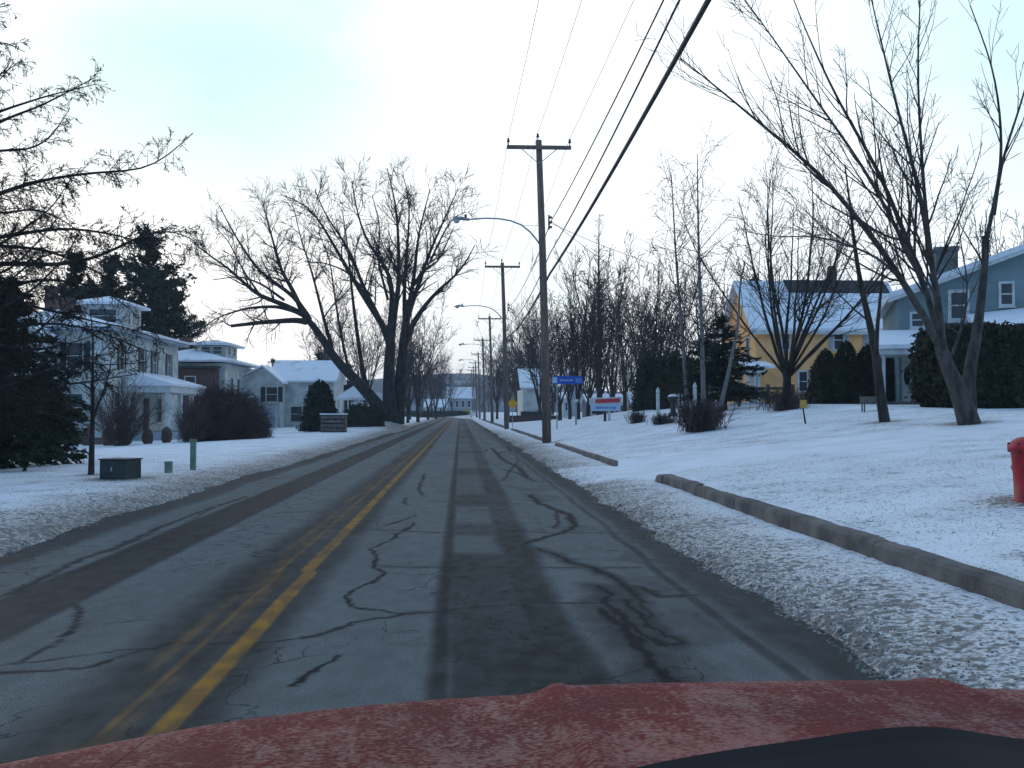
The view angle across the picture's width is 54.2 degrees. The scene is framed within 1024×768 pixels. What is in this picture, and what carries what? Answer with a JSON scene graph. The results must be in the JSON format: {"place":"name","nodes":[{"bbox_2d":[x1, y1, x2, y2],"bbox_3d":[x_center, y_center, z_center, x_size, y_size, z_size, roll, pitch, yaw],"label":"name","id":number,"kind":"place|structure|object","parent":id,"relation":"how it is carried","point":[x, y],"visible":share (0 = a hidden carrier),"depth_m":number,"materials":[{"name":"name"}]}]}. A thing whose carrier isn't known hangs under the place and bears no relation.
{"place":"outdoors","nodes":[
{"label":"outdoors","id":0,"kind":"place"},
{"bbox_2d":[0,417,885,763],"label":"road","id":1,"kind":"structure","parent":0,"point":[438,557],"depth_m":7.30,"materials":[{"name":"asphalt"}]},
{"bbox_2d":[0,427,397,557],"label":"snow crumbs","id":2,"kind":"object","parent":1,"relation":"on","point":[13,552],"visible":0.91,"depth_m":14.55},
{"bbox_2d":[0,678,1023,767],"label":"car","id":3,"kind":"object","parent":1,"relation":"on","point":[926,723],"visible":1,"depth_m":1.17,"materials":[{"name":"red paint"}]},
{"bbox_2d":[0,404,1023,689],"bbox_3d":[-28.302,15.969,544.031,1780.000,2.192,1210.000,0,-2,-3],"label":"ground","id":4,"kind":"structure","parent":0,"point":[838,458],"depth_m":14.02,"materials":[{"name":"snow"}]},
{"bbox_2d":[0,278,72,470],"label":"spruce tree","id":5,"kind":"object","parent":4,"relation":"on","point":[37,455],"visible":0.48,"depth_m":23.50,"materials":[{"name":"green plant"}]},
{"bbox_2d":[0,275,96,468],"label":"spruce tree","id":6,"kind":"object","parent":4,"relation":"on","point":[55,425],"visible":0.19,"depth_m":26.27,"materials":[{"name":"green plant"}]},
{"bbox_2d":[13,356,88,455],"bbox_3d":[-15.092,0.865,32.141,3.044,3.867,2.912,1,-2,-22],"label":"spruce tree","id":7,"kind":"object","parent":4,"relation":"on","point":[67,448],"visible":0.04,"depth_m":32.09,"materials":[{"name":"green plant"}]},
{"bbox_2d":[41,250,108,310],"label":"pine tree","id":8,"kind":"object","parent":4,"relation":"on","point":[65,288],"visible":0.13,"depth_m":87.78,"materials":[{"name":"green plant"}]},
{"bbox_2d":[59,310,112,474],"bbox_3d":[-8.685,0.171,20.377,0.941,3.491,1.520,1,-2,-36],"label":"young tree","id":9,"kind":"object","parent":4,"relation":"on","point":[91,460],"visible":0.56,"depth_m":20.67,"materials":[{"name":"brown plant"}]},
{"bbox_2d":[0,0,209,438],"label":"larch tree","id":10,"kind":"object","parent":4,"relation":"on","point":[17,262],"visible":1,"depth_m":19.16,"materials":[{"name":"brown plant"}]},
{"bbox_2d":[12,286,206,440],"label":"white house","id":11,"kind":"structure","parent":4,"relation":"on","point":[161,378],"depth_m":63.01,"materials":[{"name":"paint"}]},
{"bbox_2d":[66,342,83,370],"bbox_3d":[-25.683,-1.626,58.774,1.090,1.720,0.120,0,-2,-3],"label":"window","id":12,"kind":"structure","parent":11,"relation":"in","point":[75,346],"depth_m":58.80,"materials":[{"name":"white paint"}]},
{"bbox_2d":[88,308,117,323],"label":"window","id":13,"kind":"structure","parent":11,"relation":"in","point":[108,311],"depth_m":65.04,"materials":[{"name":"white paint"}]},
{"bbox_2d":[93,250,137,300],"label":"pine tree","id":14,"kind":"object","parent":4,"relation":"on","point":[108,265],"visible":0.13,"depth_m":94.09,"materials":[{"name":"green plant"}]},
{"bbox_2d":[98,457,142,479],"bbox_3d":[-7.590,1.688,19.389,0.598,0.496,0.560,0,-2,15],"label":"utility box","id":15,"kind":"object","parent":4,"relation":"on","point":[118,468],"visible":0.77,"depth_m":19.18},
{"bbox_2d":[84,370,171,445],"bbox_3d":[-19.988,1.253,51.208,4.674,3.901,4.722,0,-2,-3],"label":"shrub","id":16,"kind":"object","parent":4,"relation":"on","point":[122,423],"visible":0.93,"depth_m":50.78,"materials":[{"name":"plant"}]},
{"bbox_2d":[108,220,197,337],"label":"pine tree","id":17,"kind":"object","parent":4,"relation":"on","point":[153,284],"visible":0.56,"depth_m":90.01,"materials":[{"name":"green plant"}]},
{"bbox_2d":[157,288,208,350],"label":"pine tree","id":18,"kind":"object","parent":4,"relation":"on","point":[177,332],"visible":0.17,"depth_m":94.42,"materials":[{"name":"green plant"}]},
{"bbox_2d":[189,439,196,469],"bbox_3d":[-7.213,1.645,22.619,0.140,0.790,0.120,0,-2,-3],"label":"marker post","id":19,"kind":"object","parent":4,"relation":"on","point":[192,454],"visible":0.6,"depth_m":22.57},
{"bbox_2d":[166,395,237,442],"bbox_3d":[-15.217,1.709,49.419,3.218,2.399,3.461,0,-2,-3],"label":"shrub","id":20,"kind":"object","parent":4,"relation":"on","point":[195,429],"visible":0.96,"depth_m":49.05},
{"bbox_2d":[178,337,258,414],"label":"second house","id":21,"kind":"structure","parent":4,"relation":"on","point":[216,359],"depth_m":84.67,"materials":[{"name":"brick"}]},
{"bbox_2d":[172,376,279,441],"bbox_3d":[-14.718,1.768,51.347,5.447,4.604,3.882,0,-2,-3],"label":"shrub","id":22,"kind":"object","parent":4,"relation":"on","point":[247,423],"visible":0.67,"depth_m":50.53,"materials":[{"name":"plant"}]},
{"bbox_2d":[242,354,346,427],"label":"gabled house","id":23,"kind":"structure","parent":4,"relation":"on","point":[282,386],"depth_m":94.23,"materials":[{"name":"white paint"}]},
{"bbox_2d":[265,386,277,402],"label":"window","id":24,"kind":"structure","parent":23,"relation":"in","point":[271,392],"depth_m":90.99,"materials":[{"name":"white paint"}]},
{"bbox_2d":[290,406,302,422],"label":"window","id":25,"kind":"structure","parent":23,"relation":"in","point":[294,410],"depth_m":94.22,"materials":[{"name":"white paint"}]},
{"bbox_2d":[295,379,338,431],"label":"cone evergreen","id":26,"kind":"object","parent":4,"relation":"on","point":[321,396],"visible":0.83,"depth_m":66.68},
{"bbox_2d":[290,303,353,359],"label":"background tree","id":27,"kind":"object","parent":4,"relation":"on","point":[319,344],"visible":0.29,"depth_m":118.21,"materials":[{"name":"brown plant"}]},
{"bbox_2d":[320,413,347,431],"bbox_3d":[-11.298,2.466,63.455,1.680,1.190,0.920,0,-2,-3],"label":"wooden bin","id":28,"kind":"object","parent":4,"relation":"on","point":[333,422],"visible":0.9,"depth_m":63.06,"materials":[{"name":"grey wood"}]},
{"bbox_2d":[171,151,502,423],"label":"bare tree","id":29,"kind":"object","parent":4,"relation":"on","point":[392,403],"visible":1,"depth_m":79.45,"materials":[{"name":"brown plant"}]},
{"bbox_2d":[336,386,367,412],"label":"shelter","id":30,"kind":"object","parent":4,"relation":"on","point":[352,393],"visible":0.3,"depth_m":82.64,"materials":[{"name":"white paint"}]},
{"bbox_2d":[308,281,398,412],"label":"background tree","id":31,"kind":"object","parent":4,"relation":"on","point":[350,347],"visible":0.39,"depth_m":124.42,"materials":[{"name":"brown plant"}]},
{"bbox_2d":[333,290,398,403],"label":"background tree","id":32,"kind":"object","parent":4,"relation":"on","point":[369,354],"visible":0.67,"depth_m":134.02,"materials":[{"name":"brown plant"}]},
{"bbox_2d":[344,400,388,426],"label":"hedge","id":33,"kind":"object","parent":4,"relation":"on","point":[363,415],"visible":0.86,"depth_m":72.75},
{"bbox_2d":[381,292,450,421],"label":"background tree","id":34,"kind":"object","parent":4,"relation":"on","point":[414,385],"visible":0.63,"depth_m":129.62,"materials":[{"name":"brown plant"}]},
{"bbox_2d":[374,310,461,422],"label":"background tree","id":35,"kind":"object","parent":4,"relation":"on","point":[408,373],"visible":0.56,"depth_m":119.33,"materials":[{"name":"brown plant"}]},
{"bbox_2d":[409,348,452,419],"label":"background tree","id":36,"kind":"object","parent":4,"relation":"on","point":[425,389],"visible":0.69,"depth_m":169.18,"materials":[{"name":"brown plant"}]},
{"bbox_2d":[418,349,451,418],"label":"background tree","id":37,"kind":"object","parent":4,"relation":"on","point":[434,386],"visible":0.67,"depth_m":199.24,"materials":[{"name":"brown plant"}]},
{"bbox_2d":[405,410,470,416],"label":"hedge","id":38,"kind":"object","parent":4,"relation":"on","point":[440,413],"visible":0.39,"depth_m":256.59,"materials":[{"name":"brown plant"}]},
{"bbox_2d":[434,364,464,417],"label":"background tree","id":39,"kind":"object","parent":4,"relation":"on","point":[441,397],"visible":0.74,"depth_m":239.24,"materials":[{"name":"brown plant"}]},
{"bbox_2d":[446,387,474,410],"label":"house","id":40,"kind":"structure","parent":4,"relation":"on","point":[463,401],"depth_m":289.65,"materials":[{"name":"white paint"}]},
{"bbox_2d":[458,336,488,420],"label":"utility pole","id":41,"kind":"object","parent":4,"relation":"on","point":[484,407],"visible":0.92,"depth_m":149.92,"materials":[{"name":"brown wood"}]},
{"bbox_2d":[458,314,500,421],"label":"utility pole","id":42,"kind":"object","parent":4,"relation":"on","point":[491,382],"visible":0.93,"depth_m":116.01,"materials":[{"name":"brown wood"}]},
{"bbox_2d":[454,259,519,428],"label":"utility pole","id":43,"kind":"object","parent":4,"relation":"on","point":[505,380],"visible":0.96,"depth_m":75.07,"materials":[{"name":"brown wood"}]},
{"bbox_2d":[472,319,522,418],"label":"background tree","id":44,"kind":"object","parent":4,"relation":"on","point":[496,398],"visible":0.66,"depth_m":160.36,"materials":[{"name":"brown plant"}]},
{"bbox_2d":[450,133,570,442],"bbox_3d":[-0.052,-3.814,41.151,5.003,13.153,0.430,0,-2,-3],"label":"utility pole","id":45,"kind":"object","parent":4,"relation":"on","point":[539,147],"visible":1,"depth_m":41.13,"materials":[{"name":"brown wood"}]},
{"bbox_2d":[477,0,663,376],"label":"power cable","id":46,"kind":"object","parent":45,"relation":"attached to","point":[601,126],"visible":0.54,"depth_m":25.20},
{"bbox_2d":[553,224,877,302],"bbox_3d":[8.539,-5.031,41.655,13.835,3.213,0.022,0,-2,-3],"label":"service cable","id":47,"kind":"object","parent":45,"relation":"attached to","point":[706,279],"visible":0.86,"depth_m":41.60,"materials":[{"name":"metal"}]},
{"bbox_2d":[492,311,561,400],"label":"background tree","id":48,"kind":"object","parent":4,"relation":"on","point":[515,370],"visible":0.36,"depth_m":150.83,"materials":[{"name":"brown plant"}]},
{"bbox_2d":[517,368,541,414],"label":"pale building","id":49,"kind":"structure","parent":4,"relation":"on","point":[527,404],"depth_m":125.32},
{"bbox_2d":[506,294,557,379],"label":"background tree","id":50,"kind":"object","parent":4,"relation":"on","point":[531,323],"visible":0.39,"depth_m":134.92,"materials":[{"name":"brown plant"}]},
{"bbox_2d":[509,415,555,422],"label":"brick garden wall","id":51,"kind":"structure","parent":4,"relation":"on","point":[521,418],"depth_m":112.17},
{"bbox_2d":[506,298,567,414],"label":"background tree","id":52,"kind":"object","parent":4,"relation":"on","point":[539,398],"visible":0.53,"depth_m":120.25,"materials":[{"name":"brown plant"}]},
{"bbox_2d":[508,323,576,419],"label":"background tree","id":53,"kind":"object","parent":4,"relation":"on","point":[554,366],"visible":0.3,"depth_m":111.59,"materials":[{"name":"brown plant"}]},
{"bbox_2d":[519,292,566,374],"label":"background tree","id":54,"kind":"object","parent":4,"relation":"on","point":[548,328],"visible":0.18,"depth_m":151.39,"materials":[{"name":"brown plant"}]},
{"bbox_2d":[517,297,612,420],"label":"background tree","id":55,"kind":"object","parent":4,"relation":"on","point":[560,400],"visible":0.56,"depth_m":96.23,"materials":[{"name":"brown plant"}]},
{"bbox_2d":[538,288,593,418],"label":"background tree","id":56,"kind":"object","parent":4,"relation":"on","point":[569,393],"visible":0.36,"depth_m":105.28,"materials":[{"name":"brown plant"}]},
{"bbox_2d":[552,376,582,429],"bbox_3d":[3.053,1.186,55.206,1.700,3.248,0.101,0,-2,-3],"label":"street sign","id":57,"kind":"object","parent":4,"relation":"on","point":[556,380],"visible":0.98,"depth_m":55.19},
{"bbox_2d":[528,239,619,418],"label":"background tree","id":58,"kind":"object","parent":4,"relation":"on","point":[571,330],"visible":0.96,"depth_m":70.47,"materials":[{"name":"brown plant"}]},
{"bbox_2d":[525,267,626,416],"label":"background tree","id":59,"kind":"object","parent":4,"relation":"on","point":[590,391],"visible":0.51,"depth_m":84.29,"materials":[{"name":"brown plant"}]},
{"bbox_2d":[554,443,617,465],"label":"curb","id":60,"kind":"structure","parent":4,"relation":"on","point":[608,461],"depth_m":28.09,"materials":[{"name":"concrete"}]},
{"bbox_2d":[578,212,618,414],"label":"larch tree","id":61,"kind":"object","parent":4,"relation":"on","point":[599,392],"visible":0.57,"depth_m":92.64,"materials":[{"name":"brown plant"}]},
{"bbox_2d":[558,230,639,414],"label":"background tree","id":62,"kind":"object","parent":4,"relation":"on","point":[602,295],"visible":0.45,"depth_m":92.22,"materials":[{"name":"brown plant"}]},
{"bbox_2d":[580,394,627,416],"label":"cottage","id":63,"kind":"structure","parent":4,"relation":"on","point":[583,400],"depth_m":107.81,"materials":[{"name":"white paint"}]},
{"bbox_2d":[589,397,621,420],"bbox_3d":[5.267,1.552,56.358,1.869,1.677,0.180,0,-2,-3],"label":"roadside sign","id":64,"kind":"object","parent":4,"relation":"on","point":[608,404],"visible":0.98,"depth_m":56.30,"materials":[{"name":"white paint"}]},
{"bbox_2d":[580,261,643,412],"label":"background tree","id":65,"kind":"object","parent":4,"relation":"on","point":[612,393],"visible":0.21,"depth_m":100.45,"materials":[{"name":"brown plant"}]},
{"bbox_2d":[560,269,707,411],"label":"background tree","id":66,"kind":"object","parent":4,"relation":"on","point":[624,392],"visible":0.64,"depth_m":72.44,"materials":[{"name":"brown plant"}]},
{"bbox_2d":[574,225,697,366],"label":"background tree","id":67,"kind":"object","parent":4,"relation":"on","point":[657,336],"visible":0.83,"depth_m":66.62,"materials":[{"name":"brown plant"}]},
{"bbox_2d":[624,408,648,423],"bbox_3d":[5.878,1.516,47.336,1.164,0.726,1.248,0,-2,-3],"label":"shrub","id":68,"kind":"object","parent":4,"relation":"on","point":[634,418],"visible":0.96,"depth_m":47.12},
{"bbox_2d":[605,287,674,391],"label":"background tree","id":69,"kind":"object","parent":4,"relation":"on","point":[629,373],"visible":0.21,"depth_m":119.83,"materials":[{"name":"brown plant"}]},
{"bbox_2d":[630,349,663,411],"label":"evergreen bush","id":70,"kind":"object","parent":4,"relation":"on","point":[643,379],"visible":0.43,"depth_m":66.05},
{"bbox_2d":[610,253,684,382],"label":"background tree","id":71,"kind":"object","parent":4,"relation":"on","point":[638,350],"visible":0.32,"depth_m":91.20,"materials":[{"name":"brown plant"}]},
{"bbox_2d":[647,412,678,424],"bbox_3d":[6.255,1.375,41.105,1.326,0.608,1.295,-1,-2,30],"label":"shrub","id":72,"kind":"object","parent":4,"relation":"on","point":[658,419],"visible":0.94,"depth_m":40.99,"materials":[{"name":"brown plant"}]},
{"bbox_2d":[608,289,725,370],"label":"background tree","id":73,"kind":"object","parent":4,"relation":"on","point":[675,324],"visible":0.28,"depth_m":81.33,"materials":[{"name":"brown plant"}]},
{"bbox_2d":[623,253,712,359],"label":"background tree","id":74,"kind":"object","parent":4,"relation":"on","point":[659,313],"visible":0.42,"depth_m":85.66,"materials":[{"name":"brown plant"}]},
{"bbox_2d":[646,344,700,409],"bbox_3d":[10.224,0.111,62.627,3.651,5.282,3.671,0,-2,-3],"label":"evergreen bush","id":75,"kind":"object","parent":4,"relation":"on","point":[669,364],"visible":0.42,"depth_m":62.03,"materials":[{"name":"green plant"}]},
{"bbox_2d":[640,150,726,410],"bbox_3d":[8.086,-4.744,46.541,4.155,12.534,3.941,0,-2,-3],"label":"birch tree","id":76,"kind":"object","parent":4,"relation":"on","point":[684,359],"visible":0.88,"depth_m":46.56,"materials":[{"name":"brown plant"}]},
{"bbox_2d":[629,122,756,409],"bbox_3d":[7.360,-4.551,40.871,3.749,12.087,4.172,-1,-2,43],"label":"birch tree","id":77,"kind":"object","parent":4,"relation":"on","point":[701,354],"visible":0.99,"depth_m":40.65,"materials":[{"name":"brown plant"}]},
{"bbox_2d":[651,252,744,357],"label":"background tree","id":78,"kind":"object","parent":4,"relation":"on","point":[696,303],"visible":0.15,"depth_m":96.16,"materials":[{"name":"brown plant"}]},
{"bbox_2d":[668,394,739,431],"bbox_3d":[6.382,0.937,32.950,2.325,1.302,2.521,0,-2,-3],"label":"shrub","id":79,"kind":"object","parent":4,"relation":"on","point":[698,418],"visible":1,"depth_m":32.60,"materials":[{"name":"plant"}]},
{"bbox_2d":[661,337,753,408],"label":"fir tree","id":80,"kind":"object","parent":4,"relation":"on","point":[676,381],"visible":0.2,"depth_m":50.56,"materials":[{"name":"green plant"}]},
{"bbox_2d":[687,262,745,403],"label":"background tree","id":81,"kind":"object","parent":4,"relation":"on","point":[713,309],"visible":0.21,"depth_m":90.76,"materials":[{"name":"brown plant"}]},
{"bbox_2d":[670,312,774,410],"bbox_3d":[9.263,-0.990,44.415,4.506,4.442,4.210,0,-2,-17],"label":"fir tree","id":82,"kind":"object","parent":4,"relation":"on","point":[721,352],"visible":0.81,"depth_m":44.25,"materials":[{"name":"green plant"}]},
{"bbox_2d":[717,255,764,408],"bbox_3d":[9.486,-2.095,41.216,1.468,6.561,2.416,-1,-2,30],"label":"birch tree","id":83,"kind":"object","parent":4,"relation":"on","point":[726,381],"visible":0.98,"depth_m":40.98,"materials":[{"name":"grey plant"}]},
{"bbox_2d":[491,430,1023,688],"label":"snow clumps","id":84,"kind":"object","parent":4,"relation":"on","point":[884,666],"visible":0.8,"depth_m":7.00,"materials":[{"name":"snow"}]},
{"bbox_2d":[749,385,815,410],"bbox_3d":[10.440,0.516,37.873,2.370,1.000,2.369,-1,-2,41],"label":"shrub","id":85,"kind":"object","parent":4,"relation":"on","point":[785,402],"visible":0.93,"depth_m":37.65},
{"bbox_2d":[717,267,892,405],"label":"yellow house","id":86,"kind":"structure","parent":4,"relation":"on","point":[858,339],"depth_m":61.30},
{"bbox_2d":[797,370,808,393],"bbox_3d":[17.763,-0.124,60.992,0.807,1.459,0.120,0,-2,-3],"label":"window","id":87,"kind":"structure","parent":86,"relation":"in","point":[802,375],"depth_m":61.01,"materials":[{"name":"white paint"}]},
{"bbox_2d":[657,107,966,395],"bbox_3d":[14.079,-6.071,46.367,10.734,14.367,12.044,1,-2,-33],"label":"multi stem tree","id":88,"kind":"object","parent":4,"relation":"on","point":[787,368],"visible":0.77,"depth_m":47.51,"materials":[{"name":"brown plant"}]},
{"bbox_2d":[803,348,841,403],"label":"cedar","id":89,"kind":"object","parent":4,"relation":"on","point":[819,384],"visible":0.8,"depth_m":43.55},
{"bbox_2d":[635,0,1023,424],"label":"maple tree","id":90,"kind":"object","parent":4,"relation":"on","point":[962,393],"visible":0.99,"depth_m":23.49,"materials":[{"name":"brown plant"}]},
{"bbox_2d":[655,474,1023,609],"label":"curb","id":91,"kind":"structure","parent":4,"relation":"on","point":[1001,588],"depth_m":8.82,"materials":[{"name":"concrete"}]},
{"bbox_2d":[828,339,865,403],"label":"cedar","id":92,"kind":"object","parent":4,"relation":"on","point":[846,375],"visible":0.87,"depth_m":43.08,"materials":[{"name":"plant"}]},
{"bbox_2d":[818,151,895,421],"bbox_3d":[9.580,-2.833,27.659,2.517,7.919,1.998,-1,-2,37],"label":"slim tree","id":93,"kind":"object","parent":4,"relation":"on","point":[881,399],"visible":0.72,"depth_m":27.45,"materials":[{"name":"brown plant"}]},
{"bbox_2d":[854,343,888,403],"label":"cedar","id":94,"kind":"object","parent":4,"relation":"on","point":[864,355],"visible":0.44,"depth_m":43.12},
{"bbox_2d":[880,358,894,400],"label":"door","id":95,"kind":"structure","parent":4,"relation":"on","point":[890,382],"depth_m":43.08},
{"bbox_2d":[874,244,1023,404],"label":"blue house","id":96,"kind":"structure","parent":4,"relation":"on","point":[902,320],"depth_m":40.13,"materials":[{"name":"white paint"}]},
{"bbox_2d":[902,358,911,400],"bbox_3d":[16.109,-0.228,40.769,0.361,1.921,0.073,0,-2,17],"label":"door","id":97,"kind":"structure","parent":96,"relation":"in","point":[906,381],"depth_m":40.76,"materials":[{"name":"white paint"}]},
{"bbox_2d":[909,312,925,329],"bbox_3d":[16.511,-2.579,40.709,0.672,0.741,0.120,0,-2,17],"label":"window","id":98,"kind":"structure","parent":96,"relation":"in","point":[915,321],"depth_m":40.74,"materials":[{"name":"white paint"}]},
{"bbox_2d":[947,289,969,322],"bbox_3d":[17.986,-3.137,40.273,0.885,1.347,0.120,0,-2,17],"label":"window","id":99,"kind":"structure","parent":96,"relation":"in","point":[954,316],"depth_m":40.31,"materials":[{"name":"white paint"}]},
{"bbox_2d":[997,281,1015,307],"bbox_3d":[19.671,-3.554,39.768,0.668,1.072,0.120,0,-2,17],"label":"window","id":100,"kind":"structure","parent":96,"relation":"in","point":[1006,289],"depth_m":39.78,"materials":[{"name":"white paint"}]},
{"bbox_2d":[901,319,1023,408],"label":"hedge","id":101,"kind":"object","parent":4,"relation":"on","point":[1000,376],"visible":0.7,"depth_m":32.91,"materials":[{"name":"green plant"}]},
{"bbox_2d":[956,170,1023,261],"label":"background tree","id":102,"kind":"object","parent":4,"relation":"on","point":[992,241],"visible":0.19,"depth_m":76.58,"materials":[{"name":"brown plant"}]},
{"bbox_2d":[1007,437,1023,502],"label":"fire hydrant","id":103,"kind":"object","parent":4,"relation":"on","point":[1015,448],"visible":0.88,"depth_m":10.42,"materials":[{"name":"red paint"}]},
{"bbox_3d":[2.329,-4.917,1.736,5.003,13.153,0.430,0,-2,-3],"label":"utility pole","id":104,"kind":"object","parent":4,"relation":"on","visible":0},
{"bbox_2d":[480,0,680,378],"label":"power cable","id":105,"kind":"object","parent":104,"relation":"attached to","point":[659,41],"visible":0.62,"depth_m":22.98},
{"bbox_2d":[477,0,711,386],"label":"telephone cable","id":106,"kind":"object","parent":104,"relation":"attached to","point":[697,19],"visible":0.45,"depth_m":20.39,"materials":[{"name":"rubber"}]},
{"bbox_2d":[0,0,1023,390],"label":"sky","id":107,"kind":"structure","parent":0,"point":[271,88],"materials":[{"name":"white"}]},
{"bbox_2d":[344,373,717,411],"bbox_3d":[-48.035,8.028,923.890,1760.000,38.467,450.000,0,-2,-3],"label":"hills","id":108,"kind":"structure","parent":0,"point":[377,387],"depth_m":752.88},
{"bbox_2d":[597,408,1023,559],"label":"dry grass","id":109,"kind":"structure","parent":0,"point":[900,492],"depth_m":12.63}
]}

